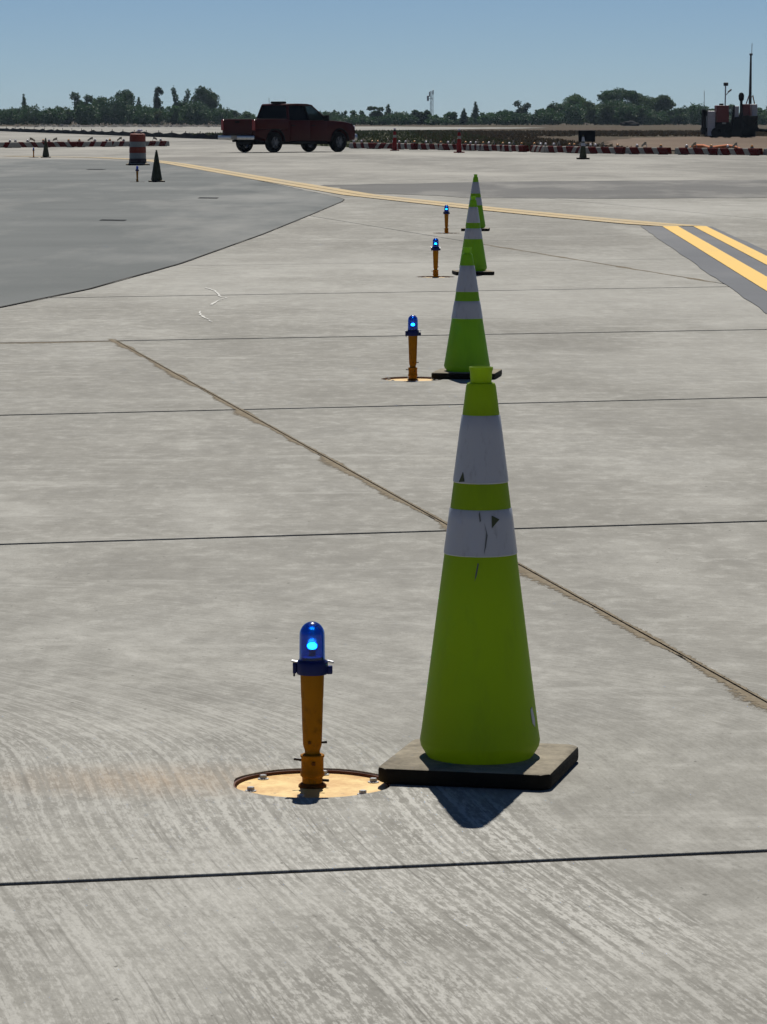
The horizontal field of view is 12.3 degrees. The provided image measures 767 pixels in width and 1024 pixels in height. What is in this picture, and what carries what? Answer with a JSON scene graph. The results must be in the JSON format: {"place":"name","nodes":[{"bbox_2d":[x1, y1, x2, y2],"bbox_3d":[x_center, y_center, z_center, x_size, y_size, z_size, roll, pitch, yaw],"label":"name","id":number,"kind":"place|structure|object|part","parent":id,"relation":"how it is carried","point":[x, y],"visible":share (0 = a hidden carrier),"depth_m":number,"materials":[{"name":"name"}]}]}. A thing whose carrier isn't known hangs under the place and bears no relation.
{"place":"outdoors","nodes":[
{"label":"outdoors","id":0,"kind":"place"},
{"bbox_2d":[0,120,766,196],"bbox_3d":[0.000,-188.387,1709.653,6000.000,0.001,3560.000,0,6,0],"label":"terrain","id":1,"kind":"structure","parent":0,"point":[599,139],"depth_m":583.40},
{"bbox_2d":[21,94,28,124],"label":"broadleaf tree","id":2,"kind":"object","parent":1,"relation":"on","point":[23,101],"visible":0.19,"depth_m":824.29,"materials":[{"name":"green plant"}]},
{"bbox_2d":[57,107,73,124],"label":"broadleaf tree","id":3,"kind":"object","parent":1,"relation":"on","point":[67,120],"visible":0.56,"depth_m":794.50,"materials":[{"name":"green plant"}]},
{"bbox_2d":[69,92,94,124],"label":"broadleaf tree","id":4,"kind":"object","parent":1,"relation":"on","point":[75,96],"visible":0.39,"depth_m":794.24,"materials":[{"name":"green plant"}]},
{"bbox_2d":[92,96,105,124],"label":"broadleaf tree","id":5,"kind":"object","parent":1,"relation":"on","point":[96,101],"visible":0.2,"depth_m":813.62,"materials":[{"name":"green plant"}]},
{"bbox_2d":[0,127,217,138],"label":"silt fence","id":6,"kind":"object","parent":1,"relation":"on","point":[169,135],"visible":0.7,"depth_m":297.45,"materials":[{"name":"black paint"}]},
{"bbox_2d":[115,89,136,124],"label":"broadleaf tree","id":7,"kind":"object","parent":1,"relation":"on","point":[128,94],"visible":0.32,"depth_m":803.49,"materials":[{"name":"green plant"}]},
{"bbox_2d":[145,111,161,122],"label":"broadleaf tree","id":8,"kind":"object","parent":1,"relation":"on","point":[157,114],"visible":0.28,"depth_m":765.24,"materials":[{"name":"green plant"}]},
{"bbox_2d":[153,86,163,124],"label":"broadleaf tree","id":9,"kind":"object","parent":1,"relation":"on","point":[158,91],"visible":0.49,"depth_m":814.15,"materials":[{"name":"green plant"}]},
{"bbox_2d":[0,159,342,306],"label":"asphalt shoulder","id":10,"kind":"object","parent":1,"relation":"on","point":[58,235],"visible":0.95,"depth_m":51.79},
{"bbox_2d":[102,219,124,220],"bbox_3d":[-3.839,-4.146,50.350,0.370,0.001,0.750,0,6,0],"label":"tar patch","id":11,"kind":"object","parent":10,"relation":"on","point":[112,220],"visible":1,"depth_m":50.12,"materials":[{"name":"black asphalt"}]},
{"bbox_2d":[135,166,138,181],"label":"edge light","id":12,"kind":"object","parent":10,"relation":"on","point":[136,170],"visible":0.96,"depth_m":80.62,"materials":[{"name":"paint"}]},
{"bbox_2d":[126,129,149,164],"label":"traffic drum","id":13,"kind":"object","parent":10,"relation":"on","point":[137,150],"visible":1,"depth_m":109.12,"materials":[{"name":"plastic"}]},
{"bbox_2d":[148,150,164,181],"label":"traffic cone","id":14,"kind":"object","parent":10,"relation":"on","point":[156,176],"visible":1,"depth_m":80.56,"materials":[{"name":"plastic"}]},
{"bbox_2d":[0,158,343,306],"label":"tar seam","id":15,"kind":"object","parent":10,"relation":"on","point":[190,259],"visible":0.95,"depth_m":37.77,"materials":[{"name":"black asphalt"}]},
{"bbox_2d":[166,105,181,124],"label":"broadleaf tree","id":16,"kind":"object","parent":1,"relation":"on","point":[175,117],"visible":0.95,"depth_m":774.55,"materials":[{"name":"green plant"}]},
{"bbox_2d":[171,85,190,124],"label":"broadleaf tree","id":17,"kind":"object","parent":1,"relation":"on","point":[176,98],"visible":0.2,"depth_m":809.22,"materials":[{"name":"green plant"}]},
{"bbox_2d":[191,85,219,124],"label":"broadleaf tree","id":18,"kind":"object","parent":1,"relation":"on","point":[205,96],"visible":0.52,"depth_m":817.83,"materials":[{"name":"green plant"}]},
{"bbox_2d":[223,109,240,116],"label":"broadleaf tree","id":19,"kind":"object","parent":1,"relation":"on","point":[235,113],"visible":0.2,"depth_m":793.66,"materials":[{"name":"green plant"}]},
{"bbox_2d":[239,111,256,117],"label":"broadleaf tree","id":20,"kind":"object","parent":1,"relation":"on","point":[246,114],"visible":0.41,"depth_m":794.30,"materials":[{"name":"green plant"}]},
{"bbox_2d":[0,126,524,133],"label":"runway","id":21,"kind":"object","parent":1,"relation":"on","point":[182,130],"visible":0.36,"depth_m":514.12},
{"bbox_2d":[13,123,220,126],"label":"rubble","id":22,"kind":"object","parent":21,"relation":"on","point":[128,125],"visible":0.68,"depth_m":608.38,"materials":[{"name":"stone"}]},
{"bbox_2d":[350,110,365,116],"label":"broadleaf tree","id":23,"kind":"object","parent":1,"relation":"on","point":[352,112],"visible":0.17,"depth_m":794.63,"materials":[{"name":"green plant"}]},
{"bbox_2d":[189,129,539,146],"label":"green grass","id":24,"kind":"structure","parent":1,"relation":"on","point":[364,134],"depth_m":269.90,"materials":[{"name":"green plant"}]},
{"bbox_2d":[366,106,383,124],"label":"broadleaf tree","id":25,"kind":"object","parent":1,"relation":"on","point":[377,112],"visible":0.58,"depth_m":784.43,"materials":[{"name":"green plant"}]},
{"bbox_2d":[0,131,766,1023],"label":"concrete apron","id":26,"kind":"object","parent":1,"relation":"on","point":[182,563],"visible":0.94,"depth_m":10.51,"materials":[{"name":"grey concrete"}]},
{"bbox_2d":[0,139,15,147],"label":"barricade","id":27,"kind":"object","parent":26,"relation":"on","point":[9,144],"visible":1,"depth_m":172.69,"materials":[{"name":"plastic"}]},
{"bbox_2d":[14,137,48,147],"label":"barricade","id":28,"kind":"object","parent":26,"relation":"on","point":[27,143],"visible":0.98,"depth_m":174.15,"materials":[{"name":"plastic"}]},
{"bbox_2d":[41,138,50,157],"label":"traffic cone","id":29,"kind":"object","parent":26,"relation":"on","point":[45,152],"visible":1,"depth_m":130.65,"materials":[{"name":"plastic"}]},
{"bbox_2d":[6,341,102,343],"bbox_3d":[-4.831,-1.011,22.236,6.568,0.004,0.198,-2,7,-16],"label":"tar seam","id":30,"kind":"object","parent":26,"relation":"on","point":[53,342],"visible":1,"depth_m":23.02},
{"bbox_2d":[48,138,76,147],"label":"barricade","id":31,"kind":"object","parent":26,"relation":"on","point":[68,143],"visible":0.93,"depth_m":176.04,"materials":[{"name":"plastic"}]},
{"bbox_2d":[75,137,111,146],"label":"barricade","id":32,"kind":"object","parent":26,"relation":"on","point":[95,143],"visible":0.94,"depth_m":178.10,"materials":[{"name":"plastic"}]},
{"bbox_2d":[109,137,129,146],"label":"barricade","id":33,"kind":"object","parent":26,"relation":"on","point":[120,143],"visible":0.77,"depth_m":179.91,"materials":[{"name":"red"}]},
{"bbox_2d":[146,137,169,145],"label":"barricade","id":34,"kind":"object","parent":26,"relation":"on","point":[160,142],"visible":0.59,"depth_m":182.38,"materials":[{"name":"red"}]},
{"bbox_2d":[199,287,226,321],"bbox_3d":[-1.336,-1.647,27.916,0.208,0.001,5.159,0,6,-2],"label":"chalk mark","id":35,"kind":"object","parent":26,"relation":"on","point":[211,303],"visible":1,"depth_m":27.97,"materials":[{"name":"paint"}]},
{"bbox_2d":[218,101,356,152],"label":"pickup truck","id":36,"kind":"object","parent":26,"relation":"on","point":[273,126],"visible":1,"depth_m":150.48,"materials":[{"name":"red paint"}]},
{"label":"rear window","id":37,"kind":"part","parent":36,"relation":"part of","materials":[{"name":"black glass"}]},
{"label":"side window","id":38,"kind":"part","parent":36,"relation":"part of","materials":[{"name":"black glass"}]},
{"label":"door","id":39,"kind":"part","parent":36,"relation":"part of","materials":[{"name":"red paint"}]},
{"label":"door","id":40,"kind":"part","parent":36,"relation":"part of","materials":[{"name":"red paint"}]},
{"bbox_2d":[234,621,390,797],"bbox_3d":[-0.156,0.428,7.767,0.350,0.381,0.350,0,6,0],"label":"edge light","id":41,"kind":"object","parent":26,"relation":"on","point":[312,778],"visible":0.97,"depth_m":7.75,"materials":[{"name":"paint"}]},
{"bbox_2d":[27,156,678,225],"bbox_3d":[-3.829,-8.742,91.724,3.951,0.001,90.222,-1,6,-11],"label":"yellow line","id":42,"kind":"object","parent":26,"relation":"on","point":[339,192],"visible":0.88,"depth_m":63.82,"materials":[{"name":"paint"}]},
{"bbox_2d":[349,138,372,148],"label":"barricade","id":43,"kind":"object","parent":26,"relation":"on","point":[354,145],"visible":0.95,"depth_m":168.70,"materials":[{"name":"plastic"}]},
{"bbox_2d":[38,156,704,225],"bbox_3d":[-3.519,-8.761,91.891,3.963,0.001,90.318,-1,6,-11],"label":"yellow line","id":44,"kind":"object","parent":26,"relation":"on","point":[336,189],"visible":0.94,"depth_m":63.82,"materials":[{"name":"paint"}]},
{"bbox_2d":[370,138,392,148],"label":"barricade","id":45,"kind":"object","parent":26,"relation":"on","point":[377,145],"visible":0.77,"depth_m":166.48,"materials":[{"name":"plastic"}]},
{"bbox_2d":[390,128,398,150],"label":"orange cone","id":46,"kind":"object","parent":26,"relation":"on","point":[394,146],"visible":1,"depth_m":158.06,"materials":[{"name":"plastic"}]},
{"bbox_2d":[397,139,417,149],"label":"barricade","id":47,"kind":"object","parent":26,"relation":"on","point":[410,146],"visible":0.98,"depth_m":163.74,"materials":[{"name":"plastic"}]},
{"bbox_2d":[383,315,441,380],"bbox_3d":[0.164,-0.911,19.821,0.350,0.381,0.350,-2,7,-17],"label":"edge light","id":48,"kind":"object","parent":26,"relation":"on","point":[412,332],"visible":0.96,"depth_m":19.81,"materials":[{"name":"paint"}]},
{"bbox_2d":[418,139,441,149],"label":"barricade","id":49,"kind":"object","parent":26,"relation":"on","point":[425,146],"visible":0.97,"depth_m":162.08,"materials":[{"name":"plastic"}]},
{"bbox_2d":[425,238,446,277],"bbox_3d":[0.479,-2.326,32.562,0.350,0.381,0.350,1,6,11],"label":"edge light","id":50,"kind":"object","parent":26,"relation":"on","point":[435,249],"visible":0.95,"depth_m":32.54,"materials":[{"name":"paint"}]},
{"bbox_2d":[108,339,766,710],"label":"joint","id":51,"kind":"object","parent":26,"relation":"on","point":[535,577],"visible":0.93,"depth_m":11.27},
{"bbox_2d":[442,205,450,233],"bbox_3d":[0.798,-3.702,44.946,0.350,0.381,0.350,-3,7,-28],"label":"edge light","id":52,"kind":"object","parent":26,"relation":"on","point":[446,213],"visible":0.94,"depth_m":44.92,"materials":[{"name":"paint"}]},
{"bbox_2d":[439,139,466,150],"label":"barricade","id":53,"kind":"object","parent":26,"relation":"on","point":[448,146],"visible":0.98,"depth_m":160.01,"materials":[{"name":"plastic"}]},
{"bbox_2d":[454,129,464,152],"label":"orange cone","id":54,"kind":"object","parent":26,"relation":"on","point":[459,148],"visible":1,"depth_m":148.52,"materials":[{"name":"plastic"}]},
{"bbox_2d":[431,247,501,378],"bbox_3d":[0.470,-1.122,19.928,0.360,0.728,0.360,1,6,9],"label":"traffic cone","id":55,"kind":"object","parent":26,"relation":"on","point":[466,347],"visible":0.94,"depth_m":19.86,"materials":[{"name":"green plastic"}]},
{"bbox_2d":[452,196,493,274],"bbox_3d":[0.835,-2.576,33.017,0.360,0.728,0.360,-1,6,-6],"label":"traffic cone","id":56,"kind":"object","parent":26,"relation":"on","point":[473,239],"visible":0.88,"depth_m":32.95,"materials":[{"name":"plastic"}]},
{"bbox_2d":[466,139,483,150],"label":"barricade","id":57,"kind":"object","parent":26,"relation":"on","point":[470,146],"visible":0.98,"depth_m":157.56,"materials":[{"name":"plastic"}]},
{"bbox_2d":[461,174,489,230],"bbox_3d":[1.190,-4.000,45.839,0.360,0.728,0.360,0,6,4],"label":"traffic cone","id":58,"kind":"object","parent":26,"relation":"on","point":[475,189],"visible":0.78,"depth_m":45.77,"materials":[{"name":"plastic"}]},
{"bbox_2d":[378,366,577,789],"bbox_3d":[0.215,0.130,7.862,0.388,0.904,0.388,1,7,13],"label":"traffic cone","id":59,"kind":"object","parent":26,"relation":"on","point":[480,729],"visible":1,"depth_m":7.79,"materials":[{"name":"plastic"}]},
{"bbox_2d":[480,140,503,151],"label":"barricade","id":60,"kind":"object","parent":26,"relation":"on","point":[491,147],"visible":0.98,"depth_m":155.36,"materials":[{"name":"plastic"}]},
{"bbox_2d":[502,140,528,151],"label":"barricade","id":61,"kind":"object","parent":26,"relation":"on","point":[509,147],"visible":0.98,"depth_m":152.59,"materials":[{"name":"plastic"}]},
{"bbox_2d":[530,140,546,152],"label":"barricade","id":62,"kind":"object","parent":26,"relation":"on","point":[534,147],"visible":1,"depth_m":150.51,"materials":[{"name":"plastic"}]},
{"bbox_2d":[545,141,570,152],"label":"barricade","id":63,"kind":"object","parent":26,"relation":"on","point":[553,148],"visible":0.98,"depth_m":148.41,"materials":[{"name":"plastic"}]},
{"bbox_2d":[569,142,591,153],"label":"barricade","id":64,"kind":"object","parent":26,"relation":"on","point":[574,149],"visible":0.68,"depth_m":146.30,"materials":[{"name":"plastic"}]},
{"bbox_2d":[576,135,589,158],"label":"traffic cone","id":65,"kind":"object","parent":26,"relation":"on","point":[582,155],"visible":1,"depth_m":125.17,"materials":[{"name":"plastic"}]},
{"bbox_2d":[483,244,711,281],"bbox_3d":[2.049,-2.559,36.172,0.142,0.004,9.643,-1,6,-11],"label":"joint","id":66,"kind":"object","parent":26,"relation":"on","point":[602,263],"visible":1,"depth_m":35.05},
{"bbox_2d":[586,141,625,153],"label":"barricade","id":67,"kind":"object","parent":26,"relation":"on","point":[595,149],"visible":0.96,"depth_m":143.67,"materials":[{"name":"plastic"}]},
{"bbox_2d":[625,142,671,154],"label":"barricade","id":68,"kind":"object","parent":26,"relation":"on","point":[659,150],"visible":1,"depth_m":141.80,"materials":[{"name":"plastic"}]},
{"bbox_2d":[674,142,717,154],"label":"barricade","id":69,"kind":"object","parent":26,"relation":"on","point":[686,150],"visible":0.98,"depth_m":139.98,"materials":[{"name":"plastic"}]},
{"bbox_2d":[641,226,766,312],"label":"blacktop strip","id":70,"kind":"object","parent":26,"relation":"on","point":[747,289],"visible":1,"depth_m":36.70,"materials":[{"name":"grey asphalt"}]},
{"bbox_2d":[663,226,766,290],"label":"yellow line","id":71,"kind":"object","parent":70,"relation":"on","point":[747,272],"visible":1,"depth_m":36.84,"materials":[{"name":"paint"}]},
{"bbox_2d":[694,226,766,264],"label":"yellow line","id":72,"kind":"object","parent":70,"relation":"on","point":[753,253],"visible":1,"depth_m":40.62,"materials":[{"name":"paint"}]},
{"bbox_2d":[717,142,762,155],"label":"barricade","id":73,"kind":"object","parent":26,"relation":"on","point":[750,151],"visible":1,"depth_m":138.07,"materials":[{"name":"plastic"}]},
{"bbox_2d":[0,95,766,124],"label":"undergrowth","id":74,"kind":"object","parent":1,"relation":"on","point":[123,111],"visible":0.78,"depth_m":764.80,"materials":[{"name":"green plant"}]},
{"bbox_2d":[384,104,391,124],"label":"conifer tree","id":75,"kind":"object","parent":1,"relation":"on","point":[388,110],"visible":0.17,"depth_m":804.69,"materials":[{"name":"green plant"}]},
{"bbox_2d":[411,109,431,124],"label":"broadleaf tree","id":76,"kind":"object","parent":1,"relation":"on","point":[421,116],"visible":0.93,"depth_m":784.48,"materials":[{"name":"green plant"}]},
{"bbox_2d":[427,114,438,124],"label":"broadleaf tree","id":77,"kind":"object","parent":1,"relation":"on","point":[430,116],"visible":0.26,"depth_m":775.05,"materials":[{"name":"green plant"}]},
{"bbox_2d":[443,111,457,124],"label":"broadleaf tree","id":78,"kind":"object","parent":1,"relation":"on","point":[452,115],"visible":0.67,"depth_m":794.47,"materials":[{"name":"green plant"}]},
{"bbox_2d":[458,108,470,124],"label":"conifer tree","id":79,"kind":"object","parent":1,"relation":"on","point":[463,119],"visible":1,"depth_m":794.59,"materials":[{"name":"green plant"}]},
{"bbox_2d":[471,102,479,123],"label":"broadleaf tree","id":80,"kind":"object","parent":1,"relation":"on","point":[475,111],"visible":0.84,"depth_m":809.49,"materials":[{"name":"green plant"}]},
{"bbox_2d":[478,112,493,124],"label":"broadleaf tree","id":81,"kind":"object","parent":1,"relation":"on","point":[483,116],"visible":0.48,"depth_m":784.59,"materials":[{"name":"green plant"}]},
{"bbox_2d":[512,100,530,124],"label":"broadleaf tree","id":82,"kind":"object","parent":1,"relation":"on","point":[523,108],"visible":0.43,"depth_m":799.47,"materials":[{"name":"green plant"}]},
{"bbox_2d":[320,180,766,198],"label":"asphalt taxiway","id":83,"kind":"structure","parent":1,"relation":"on","point":[655,189],"depth_m":72.13,"materials":[{"name":"grey asphalt"}]},
{"bbox_2d":[538,108,552,116],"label":"broadleaf tree","id":84,"kind":"object","parent":1,"relation":"on","point":[548,109],"visible":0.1,"depth_m":784.30,"materials":[{"name":"green plant"}]},
{"bbox_2d":[547,103,563,124],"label":"broadleaf tree","id":85,"kind":"object","parent":1,"relation":"on","point":[550,106],"visible":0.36,"depth_m":794.40,"materials":[{"name":"green plant"}]},
{"bbox_2d":[559,93,585,124],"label":"broadleaf tree","id":86,"kind":"object","parent":1,"relation":"on","point":[574,99],"visible":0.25,"depth_m":808.43,"materials":[{"name":"green plant"}]},
{"bbox_2d":[578,130,595,145],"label":"taxiway sign","id":87,"kind":"object","parent":1,"relation":"on","point":[589,135],"visible":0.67,"depth_m":196.09,"materials":[{"name":"black paint"}]},
{"bbox_2d":[582,100,601,124],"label":"broadleaf tree","id":88,"kind":"object","parent":1,"relation":"on","point":[590,116],"visible":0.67,"depth_m":784.49,"materials":[{"name":"green plant"}]},
{"bbox_2d":[595,106,618,124],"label":"broadleaf tree","id":89,"kind":"object","parent":1,"relation":"on","point":[607,118],"visible":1,"depth_m":764.39,"materials":[{"name":"green plant"}]},
{"bbox_2d":[596,87,642,124],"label":"broadleaf tree","id":90,"kind":"object","parent":1,"relation":"on","point":[631,96],"visible":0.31,"depth_m":822.74,"materials":[{"name":"green plant"}]},
{"bbox_2d":[620,120,639,125],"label":"car","id":91,"kind":"object","parent":1,"relation":"on","point":[630,123],"visible":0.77,"depth_m":695.06,"materials":[{"name":"black paint"}]},
{"bbox_2d":[624,107,645,124],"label":"broadleaf tree","id":92,"kind":"object","parent":1,"relation":"on","point":[638,116],"visible":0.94,"depth_m":759.27,"materials":[{"name":"green plant"}]},
{"bbox_2d":[637,94,675,114],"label":"broadleaf tree","id":93,"kind":"object","parent":1,"relation":"on","point":[662,102],"visible":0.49,"depth_m":812.38,"materials":[{"name":"green plant"}]},
{"bbox_2d":[667,107,687,124],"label":"broadleaf tree","id":94,"kind":"object","parent":1,"relation":"on","point":[679,110],"visible":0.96,"depth_m":784.21,"materials":[{"name":"green plant"}]},
{"bbox_2d":[689,144,739,147],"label":"fence roll","id":95,"kind":"object","parent":1,"relation":"on","point":[707,146],"visible":0.33,"depth_m":149.65,"materials":[{"name":"orange plastic"}]},
{"bbox_2d":[0,0,766,118],"label":"sky","id":96,"kind":"structure","parent":0,"point":[326,55],"materials":[{"name":"blue"}]},
{"bbox_2d":[427,90,433,111],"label":"lattice tower","id":97,"kind":"structure","parent":0,"point":[430,92],"depth_m":874.05,"materials":[{"name":"metal"}]},
{"bbox_2d":[412,129,766,153],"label":"dry grass","id":98,"kind":"structure","parent":0,"point":[518,136],"depth_m":307.54,"materials":[{"name":"brown plant"}]},
{"bbox_2d":[604,136,766,149],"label":"dirt track","id":99,"kind":"structure","parent":0,"point":[673,143],"depth_m":227.18,"materials":[{"name":"brown soil"}]},
{"bbox_2d":[701,82,766,137],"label":"equipment trailer","id":100,"kind":"object","parent":99,"relation":"on","point":[715,123],"visible":1,"depth_m":269.03,"materials":[{"name":"black paint"}]},
{"bbox_2d":[746,51,754,103],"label":"pole mast","id":101,"kind":"object","parent":100,"relation":"attached to","point":[750,95],"visible":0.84,"depth_m":274.94,"materials":[{"name":"metal"}]},
{"bbox_2d":[729,104,733,117],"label":"broadleaf tree","id":102,"kind":"object","parent":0,"point":[730,108],"visible":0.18,"depth_m":804.21,"materials":[{"name":"green plant"}]}
]}

